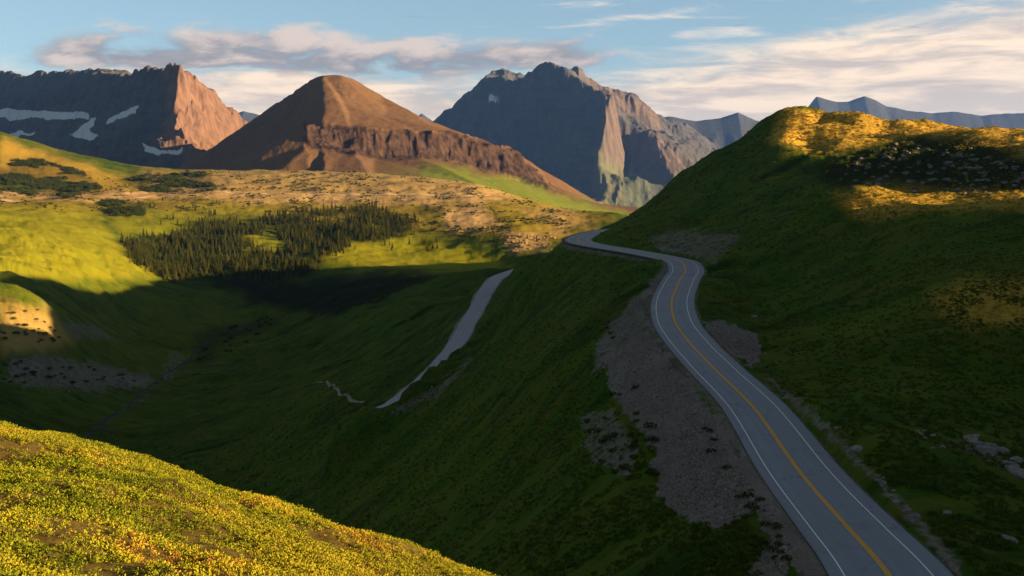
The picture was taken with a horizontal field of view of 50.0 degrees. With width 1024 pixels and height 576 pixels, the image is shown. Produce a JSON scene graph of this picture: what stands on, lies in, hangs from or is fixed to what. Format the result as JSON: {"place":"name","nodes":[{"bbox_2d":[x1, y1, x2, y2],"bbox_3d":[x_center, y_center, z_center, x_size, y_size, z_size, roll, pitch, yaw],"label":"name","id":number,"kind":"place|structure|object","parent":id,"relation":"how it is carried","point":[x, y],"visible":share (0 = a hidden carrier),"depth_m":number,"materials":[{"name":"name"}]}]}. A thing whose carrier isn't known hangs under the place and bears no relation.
{"place":"outdoors","nodes":[
{"label":"outdoors","id":0,"kind":"place"},
{"bbox_2d":[0,62,247,168],"bbox_3d":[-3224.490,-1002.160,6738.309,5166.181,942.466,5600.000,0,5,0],"label":"mountain","id":1,"kind":"structure","parent":0,"point":[172,116],"depth_m":5170.74,"materials":[{"name":"grey stone"}]},
{"bbox_2d":[0,425,468,575],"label":"knoll","id":2,"kind":"structure","parent":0,"point":[32,447],"depth_m":27.89,"materials":[{"name":"plant"}]},
{"bbox_2d":[0,420,495,575],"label":"ground cover","id":3,"kind":"object","parent":2,"relation":"on","point":[216,559],"visible":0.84,"depth_m":28.70,"materials":[{"name":"yellow plant"}]},
{"bbox_2d":[0,191,476,201],"bbox_3d":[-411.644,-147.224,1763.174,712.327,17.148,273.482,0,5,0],"label":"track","id":4,"kind":"structure","parent":0,"point":[270,194],"depth_m":1881.32,"materials":[{"name":"beige soil"}]},
{"bbox_2d":[239,111,431,122],"bbox_3d":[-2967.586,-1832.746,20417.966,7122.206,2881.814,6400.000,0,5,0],"label":"mountain range","id":5,"kind":"structure","parent":0,"point":[248,117],"depth_m":20227.77,"materials":[{"name":"stone"}]},
{"bbox_2d":[177,75,639,215],"bbox_3d":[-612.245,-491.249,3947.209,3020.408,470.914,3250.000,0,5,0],"label":"mountain","id":6,"kind":"structure","parent":0,"point":[336,123],"depth_m":3127.63,"materials":[{"name":"brown stone"}]},
{"bbox_2d":[376,269,512,407],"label":"road","id":7,"kind":"structure","parent":0,"point":[464,330],"depth_m":517.99,"materials":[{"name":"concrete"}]},
{"bbox_2d":[382,269,511,407],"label":"shoulder","id":8,"kind":"object","parent":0,"point":[458,323],"visible":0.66,"depth_m":512.02},
{"bbox_2d":[0,106,1023,575],"bbox_3d":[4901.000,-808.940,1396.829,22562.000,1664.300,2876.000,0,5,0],"label":"terrain","id":9,"kind":"structure","parent":0,"point":[88,290],"depth_m":390.89,"materials":[{"name":"green plant"}]},
{"bbox_2d":[0,157,217,215],"bbox_3d":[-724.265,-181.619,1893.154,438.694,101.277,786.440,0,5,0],"label":"thicket","id":10,"kind":"object","parent":9,"relation":"on","point":[56,183],"visible":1,"depth_m":1938.72,"materials":[{"name":"green plant"}]},
{"bbox_2d":[85,322,274,436],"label":"creek","id":11,"kind":"structure","parent":9,"relation":"in","point":[109,417],"depth_m":766.94,"materials":[{"name":"grey liquid"}]},
{"bbox_2d":[233,266,237,277],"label":"conifer","id":12,"kind":"object","parent":9,"relation":"on","point":[235,274],"visible":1,"depth_m":1239.13,"materials":[{"name":"green plant"}]},
{"bbox_2d":[120,198,418,282],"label":"forest","id":13,"kind":"object","parent":9,"relation":"on","point":[341,229],"visible":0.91,"depth_m":1446.22,"materials":[{"name":"green plant"}]},
{"bbox_2d":[0,169,584,237],"bbox_3d":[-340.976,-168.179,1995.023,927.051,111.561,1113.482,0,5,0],"label":"heath","id":14,"kind":"object","parent":9,"relation":"on","point":[397,199],"visible":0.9,"depth_m":1757.08,"materials":[{"name":"brown plant"}]},
{"bbox_2d":[308,380,363,402],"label":"trail","id":15,"kind":"object","parent":9,"relation":"on","point":[349,398],"visible":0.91,"depth_m":518.91,"materials":[{"name":"grey gravel"}]},
{"bbox_2d":[0,105,1023,575],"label":"grass tufts","id":16,"kind":"object","parent":9,"relation":"on","point":[998,541],"visible":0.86,"depth_m":188.74,"materials":[{"name":"green plant"}]},
{"bbox_2d":[601,434,611,440],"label":"shrub","id":17,"kind":"object","parent":9,"relation":"on","point":[606,436],"visible":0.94,"depth_m":172.43,"materials":[{"name":"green plant"}]},
{"bbox_2d":[609,433,619,438],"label":"shrub","id":18,"kind":"object","parent":9,"relation":"on","point":[614,435],"visible":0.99,"depth_m":171.34,"materials":[{"name":"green plant"}]},
{"bbox_2d":[616,463,631,470],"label":"shrub","id":19,"kind":"object","parent":9,"relation":"on","point":[623,467],"visible":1,"depth_m":152.05,"materials":[{"name":"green plant"}]},
{"bbox_2d":[627,432,636,437],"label":"shrub","id":20,"kind":"object","parent":9,"relation":"on","point":[630,434],"visible":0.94,"depth_m":164.50,"materials":[{"name":"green plant"}]},
{"bbox_2d":[627,443,638,448],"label":"shrub","id":21,"kind":"object","parent":9,"relation":"on","point":[631,444],"visible":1,"depth_m":160.01,"materials":[{"name":"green plant"}]},
{"bbox_2d":[643,422,656,428],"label":"shrub","id":22,"kind":"object","parent":9,"relation":"on","point":[649,425],"visible":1,"depth_m":163.81,"materials":[{"name":"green plant"}]},
{"bbox_2d":[645,467,655,474],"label":"shrub","id":23,"kind":"object","parent":9,"relation":"on","point":[651,470],"visible":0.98,"depth_m":144.94,"materials":[{"name":"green plant"}]},
{"bbox_2d":[645,436,659,442],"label":"shrub","id":24,"kind":"object","parent":9,"relation":"on","point":[646,440],"visible":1,"depth_m":157.24,"materials":[{"name":"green plant"}]},
{"bbox_2d":[391,228,1000,575],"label":"scree","id":25,"kind":"structure","parent":9,"relation":"on","point":[721,495],"depth_m":150.11,"materials":[{"name":"stone"}]},
{"bbox_2d":[706,447,715,452],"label":"shrub","id":26,"kind":"object","parent":9,"relation":"on","point":[708,450],"visible":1,"depth_m":144.57,"materials":[{"name":"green plant"}]},
{"bbox_2d":[721,464,731,469],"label":"shrub","id":27,"kind":"object","parent":9,"relation":"on","point":[725,466],"visible":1,"depth_m":131.38,"materials":[{"name":"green plant"}]},
{"bbox_2d":[741,491,753,497],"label":"shrub","id":28,"kind":"object","parent":9,"relation":"on","point":[747,495],"visible":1,"depth_m":117.16,"materials":[{"name":"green plant"}]},
{"bbox_2d":[751,505,759,509],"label":"shrub","id":29,"kind":"object","parent":9,"relation":"on","point":[754,507],"visible":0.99,"depth_m":109.40,"materials":[{"name":"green plant"}]},
{"bbox_2d":[754,496,764,501],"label":"shrub","id":30,"kind":"object","parent":9,"relation":"on","point":[759,499],"visible":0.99,"depth_m":113.62,"materials":[{"name":"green plant"}]},
{"bbox_2d":[757,539,767,544],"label":"shrub","id":31,"kind":"object","parent":9,"relation":"on","point":[762,541],"visible":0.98,"depth_m":100.08,"materials":[{"name":"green plant"}]},
{"bbox_2d":[760,520,769,526],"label":"shrub","id":32,"kind":"object","parent":9,"relation":"on","point":[762,523],"visible":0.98,"depth_m":104.32,"materials":[{"name":"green plant"}]},
{"bbox_2d":[766,545,776,551],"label":"shrub","id":33,"kind":"object","parent":9,"relation":"on","point":[769,547],"visible":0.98,"depth_m":97.20,"materials":[{"name":"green plant"}]},
{"bbox_2d":[770,522,782,529],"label":"shrub","id":34,"kind":"object","parent":9,"relation":"on","point":[776,525],"visible":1,"depth_m":102.68,"materials":[{"name":"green plant"}]},
{"bbox_2d":[780,554,790,560],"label":"shrub","id":35,"kind":"object","parent":9,"relation":"on","point":[786,556],"visible":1,"depth_m":93.78,"materials":[{"name":"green plant"}]},
{"bbox_2d":[851,445,862,452],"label":"boulder","id":36,"kind":"object","parent":9,"relation":"on","point":[857,448],"visible":1,"depth_m":132.96,"materials":[{"name":"grey stone"}]},
{"bbox_2d":[941,178,951,181],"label":"boulder","id":37,"kind":"object","parent":9,"relation":"on","point":[945,179],"visible":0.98,"depth_m":375.91,"materials":[{"name":"grey stone"}]},
{"bbox_2d":[942,510,951,514],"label":"boulder","id":38,"kind":"object","parent":9,"relation":"on","point":[947,512],"visible":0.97,"depth_m":111.12,"materials":[{"name":"grey stone"}]},
{"bbox_2d":[963,434,978,443],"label":"boulder","id":39,"kind":"object","parent":9,"relation":"on","point":[971,439],"visible":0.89,"depth_m":145.56,"materials":[{"name":"grey stone"}]},
{"bbox_2d":[973,442,987,445],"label":"boulder","id":40,"kind":"object","parent":9,"relation":"on","point":[982,444],"visible":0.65,"depth_m":143.42,"materials":[{"name":"grey stone"}]},
{"bbox_2d":[974,445,996,456],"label":"boulder","id":41,"kind":"object","parent":9,"relation":"on","point":[990,450],"visible":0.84,"depth_m":141.78,"materials":[{"name":"grey stone"}]},
{"bbox_2d":[980,178,990,181],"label":"boulder","id":42,"kind":"object","parent":9,"relation":"on","point":[985,180],"visible":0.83,"depth_m":367.75,"materials":[{"name":"grey stone"}]},
{"bbox_2d":[994,446,1009,453],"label":"boulder","id":43,"kind":"object","parent":9,"relation":"on","point":[1004,450],"visible":0.69,"depth_m":143.27,"materials":[{"name":"grey stone"}]},
{"bbox_2d":[1002,460,1016,464],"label":"boulder","id":44,"kind":"object","parent":9,"relation":"on","point":[1008,462],"visible":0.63,"depth_m":138.35,"materials":[{"name":"grey stone"}]},
{"bbox_2d":[1001,534,1018,542],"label":"boulder","id":45,"kind":"object","parent":9,"relation":"on","point":[1007,537],"visible":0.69,"depth_m":104.91,"materials":[{"name":"grey stone"}]},
{"bbox_2d":[1007,465,1023,475],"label":"boulder","id":46,"kind":"object","parent":9,"relation":"on","point":[1014,469],"visible":0.71,"depth_m":134.02,"materials":[{"name":"grey stone"}]},
{"bbox_2d":[1010,456,1023,463],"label":"boulder","id":47,"kind":"object","parent":9,"relation":"on","point":[1018,460],"visible":0.79,"depth_m":141.00,"materials":[{"name":"grey stone"}]},
{"bbox_2d":[1014,474,1023,479],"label":"boulder","id":48,"kind":"object","parent":9,"relation":"on","point":[1019,476],"visible":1,"depth_m":131.67,"materials":[{"name":"grey stone"}]},
{"bbox_2d":[0,0,1023,120],"label":"sky","id":49,"kind":"structure","parent":0,"point":[694,60],"materials":[{"name":"blue"}]},
{"bbox_2d":[432,62,716,206],"bbox_3d":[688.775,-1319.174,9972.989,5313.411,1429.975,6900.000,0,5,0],"label":"mountain","id":50,"kind":"structure","parent":0,"point":[575,127],"depth_m":8665.28,"materials":[{"name":"grey stone"}]},
{"bbox_2d":[664,113,758,148],"bbox_3d":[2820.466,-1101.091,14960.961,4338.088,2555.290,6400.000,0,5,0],"label":"mountain range","id":51,"kind":"structure","parent":0,"point":[720,133],"depth_m":14719.60,"materials":[{"name":"stone"}]},
{"bbox_2d":[565,229,952,575],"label":"road","id":52,"kind":"structure","parent":0,"point":[852,556],"depth_m":136.15,"materials":[{"name":"grey asphalt"}]},
{"bbox_2d":[568,230,844,575],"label":"edge line","id":53,"kind":"object","parent":52,"relation":"on","point":[752,444],"visible":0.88,"depth_m":135.45,"materials":[{"name":"white paint"}]},
{"bbox_2d":[577,230,891,575],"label":"line","id":54,"kind":"object","parent":52,"relation":"on","point":[870,553],"visible":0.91,"depth_m":134.51,"materials":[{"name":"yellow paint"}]},
{"bbox_2d":[587,238,933,575],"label":"edge line","id":55,"kind":"object","parent":52,"relation":"on","point":[810,447],"visible":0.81,"depth_m":134.44,"materials":[{"name":"white paint"}]},
{"bbox_2d":[561,229,956,575],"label":"shoulder","id":56,"kind":"object","parent":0,"point":[680,366],"visible":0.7,"depth_m":190.72},
{"bbox_2d":[809,96,1023,128],"bbox_3d":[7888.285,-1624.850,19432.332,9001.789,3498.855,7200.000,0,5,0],"label":"mountain range","id":57,"kind":"structure","parent":0,"point":[870,106],"depth_m":19184.20,"materials":[{"name":"blue stone"}]}
]}

